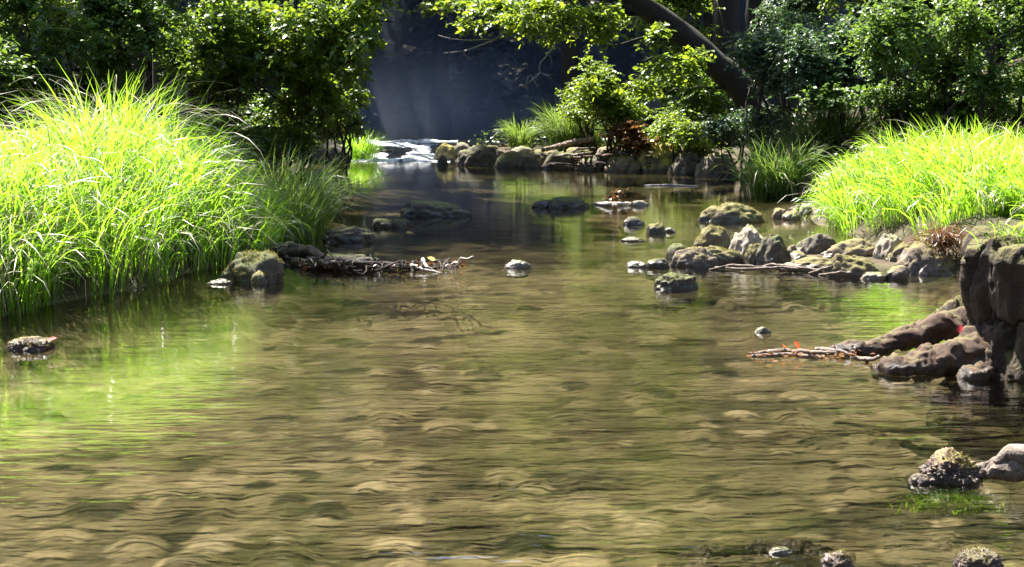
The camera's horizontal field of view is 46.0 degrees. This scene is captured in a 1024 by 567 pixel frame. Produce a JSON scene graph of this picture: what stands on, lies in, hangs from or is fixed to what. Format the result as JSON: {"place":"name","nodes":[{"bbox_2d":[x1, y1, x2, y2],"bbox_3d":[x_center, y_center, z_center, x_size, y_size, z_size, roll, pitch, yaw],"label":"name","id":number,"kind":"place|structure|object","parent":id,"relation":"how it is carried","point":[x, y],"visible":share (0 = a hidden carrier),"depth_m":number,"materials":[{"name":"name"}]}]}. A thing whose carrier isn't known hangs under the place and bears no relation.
{"place":"outdoors","nodes":[
{"label":"outdoors","id":0,"kind":"place"},
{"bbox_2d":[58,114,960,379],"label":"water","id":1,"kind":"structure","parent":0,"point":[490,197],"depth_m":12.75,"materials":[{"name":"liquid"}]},
{"bbox_2d":[6,334,55,367],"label":"rock","id":2,"kind":"object","parent":1,"relation":"on","point":[31,351],"visible":0.98,"depth_m":5.98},
{"bbox_2d":[207,278,232,290],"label":"rock","id":3,"kind":"object","parent":1,"relation":"on","point":[222,284],"visible":1,"depth_m":7.96,"materials":[{"name":"grey stone"}]},
{"bbox_2d":[250,270,267,297],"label":"rock","id":4,"kind":"object","parent":1,"relation":"in","point":[259,281],"visible":0.98,"depth_m":8.01,"materials":[{"name":"stone"}]},
{"bbox_2d":[275,245,473,278],"bbox_3d":[-0.638,-0.144,8.333,1.261,0.336,2.866,-7,11,-35],"label":"brush pile","id":5,"kind":"object","parent":1,"relation":"on","point":[314,262],"visible":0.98,"depth_m":8.60,"materials":[{"name":"brown plant"}]},
{"bbox_2d":[351,139,457,161],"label":"rapids","id":6,"kind":"structure","parent":1,"relation":"attached to","point":[407,150],"depth_m":22.00,"materials":[{"name":"white liquid"}]},
{"bbox_2d":[504,259,530,278],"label":"rock","id":7,"kind":"object","parent":1,"relation":"on","point":[514,264],"visible":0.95,"depth_m":8.66,"materials":[{"name":"grey stone"}]},
{"bbox_2d":[548,196,589,223],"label":"rock","id":8,"kind":"object","parent":1,"relation":"on","point":[567,202],"visible":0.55,"depth_m":12.90,"materials":[{"name":"stone"}]},
{"bbox_2d":[561,147,590,159],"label":"rock","id":9,"kind":"object","parent":1,"relation":"on","point":[570,149],"visible":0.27,"depth_m":19.64,"materials":[{"name":"stone"}]},
{"bbox_2d":[541,136,593,151],"bbox_3d":[0.811,-2.284,19.719,0.341,0.209,1.418,7,12,38],"label":"fallen log","id":10,"kind":"object","parent":9,"relation":"on","point":[578,141],"visible":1,"depth_m":19.84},
{"bbox_2d":[547,147,658,167],"bbox_3d":[1.824,-1.984,18.942,2.604,0.368,1.858,0,9,0],"label":"root tangle","id":11,"kind":"object","parent":1,"relation":"on","point":[579,156],"visible":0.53,"depth_m":18.48,"materials":[{"name":"brown wood"}]},
{"bbox_2d":[646,222,665,248],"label":"rock","id":12,"kind":"object","parent":1,"relation":"on","point":[657,228],"visible":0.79,"depth_m":10.68,"materials":[{"name":"stone"}]},
{"bbox_2d":[646,257,669,280],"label":"rock","id":13,"kind":"object","parent":1,"relation":"on","point":[659,265],"visible":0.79,"depth_m":8.67,"materials":[{"name":"stone"}]},
{"bbox_2d":[653,271,698,313],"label":"rock","id":14,"kind":"object","parent":1,"relation":"on","point":[668,287],"visible":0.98,"depth_m":7.75,"materials":[{"name":"stone"}]},
{"bbox_2d":[656,538,855,566],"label":"sunken log","id":15,"kind":"object","parent":1,"relation":"in","point":[806,553],"visible":0.76,"depth_m":3.47,"materials":[{"name":"brown wood"}]},
{"bbox_2d":[768,546,792,561],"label":"rock","id":16,"kind":"object","parent":15,"relation":"on","point":[779,554],"visible":1,"depth_m":3.38,"materials":[{"name":"grey stone"}]},
{"bbox_2d":[709,263,851,275],"bbox_3d":[1.938,-0.121,8.485,1.062,0.102,0.264,4,10,23],"label":"root tangle","id":17,"kind":"object","parent":1,"relation":"on","point":[766,267],"visible":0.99,"depth_m":8.51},
{"bbox_2d":[747,346,879,363],"bbox_3d":[1.481,0.344,5.841,0.685,0.057,0.367,-1,9,-8],"label":"driftwood","id":18,"kind":"object","parent":1,"relation":"on","point":[818,353],"visible":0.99,"depth_m":5.84,"materials":[{"name":"wood"}]},
{"bbox_2d":[820,549,854,566],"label":"rock","id":19,"kind":"object","parent":1,"relation":"in","point":[839,558],"visible":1,"depth_m":3.28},
{"bbox_2d":[857,272,886,288],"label":"rock","id":20,"kind":"object","parent":1,"relation":"on","point":[873,276],"visible":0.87,"depth_m":8.17,"materials":[{"name":"grey stone"}]},
{"bbox_2d":[907,473,929,494],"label":"rock","id":21,"kind":"object","parent":1,"relation":"in","point":[917,483],"visible":0.98,"depth_m":3.98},
{"bbox_2d":[872,490,1010,516],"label":"water weed","id":22,"kind":"object","parent":1,"relation":"on","point":[956,504],"visible":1,"depth_m":3.91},
{"bbox_2d":[916,447,982,515],"bbox_3d":[1.470,0.664,4.062,0.227,0.242,0.188,0,9,0],"label":"rock","id":23,"kind":"object","parent":1,"relation":"on","point":[951,469],"visible":0.52,"depth_m":4.00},
{"bbox_2d":[952,544,1004,566],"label":"rock","id":24,"kind":"object","parent":1,"relation":"on","point":[977,557],"visible":1,"depth_m":3.29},
{"bbox_2d":[976,444,1023,482],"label":"rock","id":25,"kind":"object","parent":1,"relation":"on","point":[1006,463],"visible":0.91,"depth_m":3.99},
{"bbox_2d":[0,0,1023,566],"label":"ground","id":26,"kind":"structure","parent":0,"point":[178,422],"depth_m":5.93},
{"bbox_2d":[0,37,56,144],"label":"shrub","id":27,"kind":"object","parent":26,"relation":"on","point":[9,73],"visible":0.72,"depth_m":12.27,"materials":[{"name":"green plant"}]},
{"bbox_2d":[0,0,130,141],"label":"shrub","id":28,"kind":"object","parent":26,"relation":"on","point":[26,8],"visible":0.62,"depth_m":12.72,"materials":[{"name":"green plant"}]},
{"bbox_2d":[5,3,173,109],"bbox_3d":[-9.547,-12.769,29.453,9.826,17.266,8.201,-8,12,-39],"label":"woodland tree","id":29,"kind":"object","parent":26,"relation":"on","point":[102,85],"visible":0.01,"depth_m":30.53,"materials":[{"name":"green plant"}]},
{"bbox_2d":[0,0,209,125],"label":"shrub","id":30,"kind":"object","parent":26,"relation":"on","point":[62,3],"visible":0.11,"depth_m":16.12,"materials":[{"name":"green plant"}]},
{"bbox_2d":[51,0,209,126],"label":"shrub","id":31,"kind":"object","parent":26,"relation":"on","point":[136,12],"visible":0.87,"depth_m":13.17,"materials":[{"name":"green plant"}]},
{"bbox_2d":[57,0,208,94],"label":"woodland tree","id":32,"kind":"object","parent":26,"relation":"on","point":[184,4],"visible":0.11,"depth_m":37.26,"materials":[{"name":"green plant"}]},
{"bbox_2d":[125,35,151,129],"bbox_3d":[-6.370,-9.265,20.609,6.970,13.674,6.538,0,9,0],"label":"tall tree","id":33,"kind":"object","parent":26,"relation":"on","point":[142,78],"visible":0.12,"depth_m":20.99,"materials":[{"name":"green plant"}]},
{"bbox_2d":[0,63,320,322],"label":"sedge bed","id":34,"kind":"object","parent":26,"relation":"on","point":[86,173],"visible":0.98,"depth_m":8.10,"materials":[{"name":"plant"}]},
{"bbox_2d":[152,0,174,149],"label":"slender tree","id":35,"kind":"object","parent":26,"relation":"on","point":[156,81],"visible":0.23,"depth_m":15.24,"materials":[{"name":"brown plant"}]},
{"bbox_2d":[148,0,266,157],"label":"shrub","id":36,"kind":"object","parent":26,"relation":"on","point":[224,68],"visible":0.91,"depth_m":14.00,"materials":[{"name":"green plant"}]},
{"bbox_2d":[172,87,311,154],"bbox_3d":[-3.565,-2.143,16.161,1.920,1.151,1.367,0,9,0],"label":"shrub","id":37,"kind":"object","parent":26,"relation":"on","point":[259,114],"visible":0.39,"depth_m":16.06,"materials":[{"name":"green plant"}]},
{"bbox_2d":[220,249,283,311],"bbox_3d":[-1.773,0.020,8.214,0.443,0.528,0.349,0,9,0],"label":"rock","id":38,"kind":"object","parent":26,"relation":"on","point":[244,268],"visible":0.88,"depth_m":8.09,"materials":[{"name":"stone"}]},
{"bbox_2d":[232,126,318,189],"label":"shrub","id":39,"kind":"object","parent":26,"relation":"on","point":[264,144],"visible":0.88,"depth_m":14.33,"materials":[{"name":"green plant"}]},
{"bbox_2d":[180,0,403,150],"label":"broadleaf tree","id":40,"kind":"object","parent":26,"relation":"on","point":[294,37],"visible":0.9,"depth_m":14.08,"materials":[{"name":"green plant"}]},
{"bbox_2d":[258,105,342,177],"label":"shrub","id":41,"kind":"object","parent":26,"relation":"on","point":[311,133],"visible":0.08,"depth_m":17.03,"materials":[{"name":"green plant"}]},
{"bbox_2d":[229,133,381,243],"bbox_3d":[-1.952,-0.869,10.651,1.868,0.996,2.323,-6,11,-30],"label":"sedge tussock","id":42,"kind":"object","parent":26,"relation":"on","point":[316,199],"visible":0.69,"depth_m":10.43,"materials":[{"name":"plant"}]},
{"bbox_2d":[312,139,349,162],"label":"rock","id":43,"kind":"object","parent":26,"relation":"on","point":[332,155],"visible":0.23,"depth_m":20.44,"materials":[{"name":"stone"}]},
{"bbox_2d":[308,94,369,172],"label":"shrub","id":44,"kind":"object","parent":26,"relation":"on","point":[348,127],"visible":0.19,"depth_m":18.08,"materials":[{"name":"green plant"}]},
{"bbox_2d":[301,253,384,278],"bbox_3d":[-1.231,-0.126,8.884,0.671,0.188,0.268,0,9,0],"label":"rock","id":45,"kind":"object","parent":26,"relation":"on","point":[331,273],"visible":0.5,"depth_m":8.81,"materials":[{"name":"stone"}]},
{"bbox_2d":[320,226,374,256],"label":"rock","id":46,"kind":"object","parent":26,"relation":"on","point":[356,234],"visible":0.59,"depth_m":10.12,"materials":[{"name":"stone"}]},
{"bbox_2d":[338,127,390,159],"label":"sedge tussock","id":47,"kind":"object","parent":26,"relation":"on","point":[364,149],"visible":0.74,"depth_m":20.98,"materials":[{"name":"plant"}]},
{"bbox_2d":[368,0,488,121],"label":"woodland tree","id":48,"kind":"object","parent":26,"relation":"on","point":[420,73],"visible":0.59,"depth_m":38.09,"materials":[{"name":"green plant"}]},
{"bbox_2d":[8,0,852,114],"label":"woods","id":49,"kind":"object","parent":26,"relation":"on","point":[389,33],"visible":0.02,"depth_m":48.21,"materials":[{"name":"plant"}]},
{"bbox_2d":[399,200,471,233],"bbox_3d":[-0.770,-0.667,12.225,0.743,0.359,0.372,0,9,0],"label":"rock","id":50,"kind":"object","parent":26,"relation":"on","point":[425,208],"visible":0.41,"depth_m":12.09,"materials":[{"name":"stone"}]},
{"bbox_2d":[434,142,457,161],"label":"rock","id":51,"kind":"object","parent":26,"relation":"on","point":[445,149],"visible":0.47,"depth_m":20.75,"materials":[{"name":"yellow stone"}]},
{"bbox_2d":[369,0,552,125],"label":"woodland tree","id":52,"kind":"object","parent":26,"relation":"on","point":[466,80],"visible":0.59,"depth_m":31.82,"materials":[{"name":"green plant"}]},
{"bbox_2d":[455,144,497,165],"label":"rock","id":53,"kind":"object","parent":26,"relation":"on","point":[479,155],"visible":0.44,"depth_m":19.72,"materials":[{"name":"stone"}]},
{"bbox_2d":[493,151,520,167],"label":"rock","id":54,"kind":"object","parent":26,"relation":"on","point":[509,159],"visible":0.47,"depth_m":19.18,"materials":[{"name":"stone"}]},
{"bbox_2d":[0,69,1023,200],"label":"undergrowth","id":55,"kind":"object","parent":26,"relation":"on","point":[602,145],"visible":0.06,"depth_m":20.00,"materials":[{"name":"green plant"}]},
{"bbox_2d":[431,0,606,113],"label":"woodland tree","id":56,"kind":"object","parent":26,"relation":"on","point":[530,49],"visible":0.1,"depth_m":38.97,"materials":[{"name":"green plant"}]},
{"bbox_2d":[492,115,551,147],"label":"sedge tussock","id":57,"kind":"object","parent":26,"relation":"on","point":[516,137],"visible":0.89,"depth_m":21.30,"materials":[{"name":"plant"}]},
{"bbox_2d":[516,151,544,168],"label":"rock","id":58,"kind":"object","parent":26,"relation":"on","point":[531,160],"visible":0.4,"depth_m":19.04,"materials":[{"name":"stone"}]},
{"bbox_2d":[541,151,579,168],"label":"rock","id":59,"kind":"object","parent":26,"relation":"on","point":[552,159],"visible":0.28,"depth_m":18.86,"materials":[{"name":"stone"}]},
{"bbox_2d":[522,95,606,150],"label":"sedge tussock","id":60,"kind":"object","parent":26,"relation":"on","point":[562,130],"visible":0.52,"depth_m":21.20,"materials":[{"name":"plant"}]},
{"bbox_2d":[561,0,581,120],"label":"tall tree","id":61,"kind":"object","parent":26,"relation":"on","point":[568,53],"visible":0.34,"depth_m":25.20,"materials":[{"name":"brown plant"}]},
{"bbox_2d":[551,81,605,154],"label":"shrub","id":62,"kind":"object","parent":26,"relation":"on","point":[578,114],"visible":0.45,"depth_m":20.39,"materials":[{"name":"green plant"}]},
{"bbox_2d":[573,155,606,170],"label":"rock","id":63,"kind":"object","parent":26,"relation":"on","point":[584,165],"visible":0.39,"depth_m":18.56,"materials":[{"name":"stone"}]},
{"bbox_2d":[503,0,677,119],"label":"woodland tree","id":64,"kind":"object","parent":26,"relation":"on","point":[619,58],"visible":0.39,"depth_m":32.30,"materials":[{"name":"green plant"}]},
{"bbox_2d":[407,0,797,148],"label":"leaning tree","id":65,"kind":"object","parent":26,"relation":"on","point":[704,54],"visible":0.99,"depth_m":17.08,"materials":[{"name":"green plant"}]},
{"bbox_2d":[563,50,659,157],"bbox_3d":[1.551,-2.656,19.063,1.301,2.062,1.273,-6,11,-32],"label":"shrub","id":66,"kind":"object","parent":26,"relation":"on","point":[615,109],"visible":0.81,"depth_m":18.77,"materials":[{"name":"green plant"}]},
{"bbox_2d":[604,153,640,171],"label":"rock","id":67,"kind":"object","parent":26,"relation":"on","point":[621,162],"visible":0.46,"depth_m":18.25,"materials":[{"name":"grey stone"}]},
{"bbox_2d":[598,118,659,160],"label":"dead plant","id":68,"kind":"object","parent":26,"relation":"on","point":[635,139],"visible":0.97,"depth_m":18.34,"materials":[{"name":"brown plant"}]},
{"bbox_2d":[636,142,678,171],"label":"rock","id":69,"kind":"object","parent":26,"relation":"on","point":[662,153],"visible":0.36,"depth_m":18.27,"materials":[{"name":"grey stone"}]},
{"bbox_2d":[620,0,727,147],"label":"tree","id":70,"kind":"object","parent":26,"relation":"on","point":[692,7],"visible":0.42,"depth_m":20.65,"materials":[{"name":"green plant"}]},
{"bbox_2d":[640,110,725,162],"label":"shrub","id":71,"kind":"object","parent":26,"relation":"on","point":[675,130],"visible":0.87,"depth_m":17.91,"materials":[{"name":"green plant"}]},
{"bbox_2d":[667,151,700,174],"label":"rock","id":72,"kind":"object","parent":26,"relation":"on","point":[683,163],"visible":0.39,"depth_m":17.68,"materials":[{"name":"stone"}]},
{"bbox_2d":[644,52,736,146],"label":"shrub","id":73,"kind":"object","parent":26,"relation":"on","point":[707,101],"visible":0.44,"depth_m":19.19,"materials":[{"name":"green plant"}]},
{"bbox_2d":[670,245,718,292],"bbox_3d":[1.334,-0.108,8.821,0.370,0.360,0.222,0,9,0],"label":"rock","id":74,"kind":"object","parent":26,"relation":"on","point":[690,257],"visible":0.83,"depth_m":8.75,"materials":[{"name":"grey stone"}]},
{"bbox_2d":[693,223,730,248],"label":"rock","id":75,"kind":"object","parent":26,"relation":"on","point":[712,235],"visible":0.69,"depth_m":9.62,"materials":[{"name":"stone"}]},
{"bbox_2d":[637,0,787,94],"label":"woodland tree","id":76,"kind":"object","parent":26,"relation":"on","point":[742,9],"visible":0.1,"depth_m":32.21,"materials":[{"name":"green plant"}]},
{"bbox_2d":[694,151,739,176],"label":"rock","id":77,"kind":"object","parent":26,"relation":"on","point":[707,170],"visible":0.31,"depth_m":17.28,"materials":[{"name":"grey stone"}]},
{"bbox_2d":[700,0,739,123],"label":"tall tree","id":78,"kind":"object","parent":26,"relation":"on","point":[730,13],"visible":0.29,"depth_m":21.35,"materials":[{"name":"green plant"}]},
{"bbox_2d":[704,245,743,280],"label":"rock","id":79,"kind":"object","parent":26,"relation":"on","point":[722,255],"visible":0.56,"depth_m":8.94,"materials":[{"name":"stone"}]},
{"bbox_2d":[697,201,764,239],"bbox_3d":[2.125,-0.572,11.720,0.698,0.489,0.349,0,9,0],"label":"rock","id":80,"kind":"object","parent":26,"relation":"on","point":[734,212],"visible":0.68,"depth_m":11.61,"materials":[{"name":"stone"}]},
{"bbox_2d":[728,224,763,259],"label":"rock","id":81,"kind":"object","parent":26,"relation":"on","point":[745,238],"visible":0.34,"depth_m":9.15,"materials":[{"name":"grey stone"}]},
{"bbox_2d":[694,101,800,179],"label":"shrub","id":82,"kind":"object","parent":26,"relation":"on","point":[720,129],"visible":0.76,"depth_m":16.54,"materials":[{"name":"green plant"}]},
{"bbox_2d":[742,0,770,105],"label":"tall tree","id":83,"kind":"object","parent":26,"relation":"on","point":[752,5],"visible":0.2,"depth_m":21.95,"materials":[{"name":"green plant"}]},
{"bbox_2d":[704,130,835,198],"bbox_3d":[3.064,-1.391,14.113,1.630,0.902,1.598,0,9,0],"label":"sedge tussock","id":84,"kind":"object","parent":26,"relation":"on","point":[771,180],"visible":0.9,"depth_m":13.95,"materials":[{"name":"plant"}]},
{"bbox_2d":[721,7,823,164],"bbox_3d":[3.530,-2.424,15.983,1.279,2.406,1.539,5,11,29],"label":"shrub","id":85,"kind":"object","parent":26,"relation":"on","point":[758,71],"visible":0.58,"depth_m":15.67,"materials":[{"name":"green plant"}]},
{"bbox_2d":[756,232,791,272],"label":"rock","id":86,"kind":"object","parent":26,"relation":"on","point":[772,247],"visible":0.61,"depth_m":8.76,"materials":[{"name":"stone"}]},
{"bbox_2d":[748,0,849,137],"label":"shrub","id":87,"kind":"object","parent":26,"relation":"on","point":[810,6],"visible":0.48,"depth_m":18.79,"materials":[{"name":"green plant"}]},
{"bbox_2d":[775,256,830,282],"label":"rock","id":88,"kind":"object","parent":26,"relation":"on","point":[815,262],"visible":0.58,"depth_m":8.56,"materials":[{"name":"brown stone"}]},
{"bbox_2d":[795,233,835,254],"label":"rock","id":89,"kind":"object","parent":26,"relation":"on","point":[817,243],"visible":0.41,"depth_m":9.31,"materials":[{"name":"stone"}]},
{"bbox_2d":[753,89,886,172],"bbox_3d":[4.052,-1.888,15.205,1.997,1.329,2.034,0,9,0],"label":"shrub","id":90,"kind":"object","parent":26,"relation":"on","point":[821,122],"visible":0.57,"depth_m":15.02,"materials":[{"name":"plant"}]},
{"bbox_2d":[757,14,912,164],"bbox_3d":[3.942,-2.360,14.929,1.836,1.979,1.318,0,9,0],"label":"shrub","id":91,"kind":"object","parent":26,"relation":"on","point":[811,65],"visible":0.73,"depth_m":14.76,"materials":[{"name":"green plant"}]},
{"bbox_2d":[820,238,875,258],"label":"rock","id":92,"kind":"object","parent":26,"relation":"on","point":[860,247],"visible":0.31,"depth_m":9.15,"materials":[{"name":"brown stone"}]},
{"bbox_2d":[822,251,882,305],"bbox_3d":[2.361,-0.028,8.385,0.409,0.399,0.252,0,9,0],"label":"rock","id":93,"kind":"object","parent":26,"relation":"on","point":[858,267],"visible":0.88,"depth_m":8.31,"materials":[{"name":"stone"}]},
{"bbox_2d":[778,0,931,50],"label":"woodland tree","id":94,"kind":"object","parent":26,"relation":"on","point":[852,20],"visible":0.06,"depth_m":36.66,"materials":[{"name":"green plant"}]},
{"bbox_2d":[786,74,951,157],"bbox_3d":[4.442,-1.893,14.352,2.217,1.189,1.178,-1,9,-9],"label":"shrub","id":95,"kind":"object","parent":26,"relation":"on","point":[872,96],"visible":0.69,"depth_m":14.32,"materials":[{"name":"green plant"}]},
{"bbox_2d":[817,0,958,145],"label":"shrub","id":96,"kind":"object","parent":26,"relation":"on","point":[827,2],"visible":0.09,"depth_m":17.24,"materials":[{"name":"green plant"}]},
{"bbox_2d":[873,233,903,259],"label":"rock","id":97,"kind":"object","parent":26,"relation":"on","point":[886,244],"visible":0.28,"depth_m":8.99,"materials":[{"name":"grey stone"}]},
{"bbox_2d":[885,265,909,298],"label":"rock","id":98,"kind":"object","parent":26,"relation":"on","point":[896,273],"visible":0.92,"depth_m":8.19,"materials":[{"name":"grey stone"}]},
{"bbox_2d":[782,113,1023,239],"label":"sedge bed","id":99,"kind":"object","parent":26,"relation":"on","point":[968,173],"visible":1,"depth_m":10.07,"materials":[{"name":"plant"}]},
{"bbox_2d":[828,0,998,62],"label":"woodland tree","id":100,"kind":"object","parent":26,"relation":"on","point":[927,3],"visible":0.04,"depth_m":31.95,"materials":[{"name":"green plant"}]},
{"bbox_2d":[827,0,1001,153],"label":"shrub","id":101,"kind":"object","parent":26,"relation":"on","point":[892,24],"visible":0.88,"depth_m":13.64,"materials":[{"name":"green plant"}]},
{"bbox_2d":[809,223,1023,450],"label":"tree stump","id":102,"kind":"object","parent":26,"relation":"on","point":[977,363],"visible":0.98,"depth_m":5.48,"materials":[{"name":"brown wood"}]},
{"bbox_2d":[955,212,1023,248],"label":"grass tuft","id":103,"kind":"object","parent":102,"relation":"on","point":[1021,234],"visible":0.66,"depth_m":5.55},
{"bbox_2d":[894,240,956,282],"bbox_3d":[2.937,-0.026,8.467,0.510,0.554,0.306,0,9,0],"label":"rock","id":104,"kind":"object","parent":26,"relation":"on","point":[923,261],"visible":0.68,"depth_m":8.37,"materials":[{"name":"grey stone"}]},
{"bbox_2d":[901,222,971,258],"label":"dead grass","id":105,"kind":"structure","parent":26,"relation":"on","point":[941,236],"depth_m":8.46,"materials":[{"name":"brown plant"}]},
{"bbox_2d":[912,63,1023,143],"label":"shrub","id":106,"kind":"object","parent":26,"relation":"on","point":[964,113],"visible":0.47,"depth_m":13.70,"materials":[{"name":"green plant"}]},
{"bbox_2d":[921,0,1023,146],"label":"shrub","id":107,"kind":"object","parent":26,"relation":"on","point":[981,86],"visible":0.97,"depth_m":13.04,"materials":[{"name":"green plant"}]},
{"bbox_2d":[996,1,1016,62],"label":"tall tree","id":108,"kind":"object","parent":26,"relation":"on","point":[1000,47],"visible":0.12,"depth_m":25.38,"materials":[{"name":"green plant"}]},
{"bbox_2d":[990,24,1023,103],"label":"shrub","id":109,"kind":"object","parent":26,"relation":"on","point":[1020,88],"visible":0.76,"depth_m":13.02,"materials":[{"name":"green plant"}]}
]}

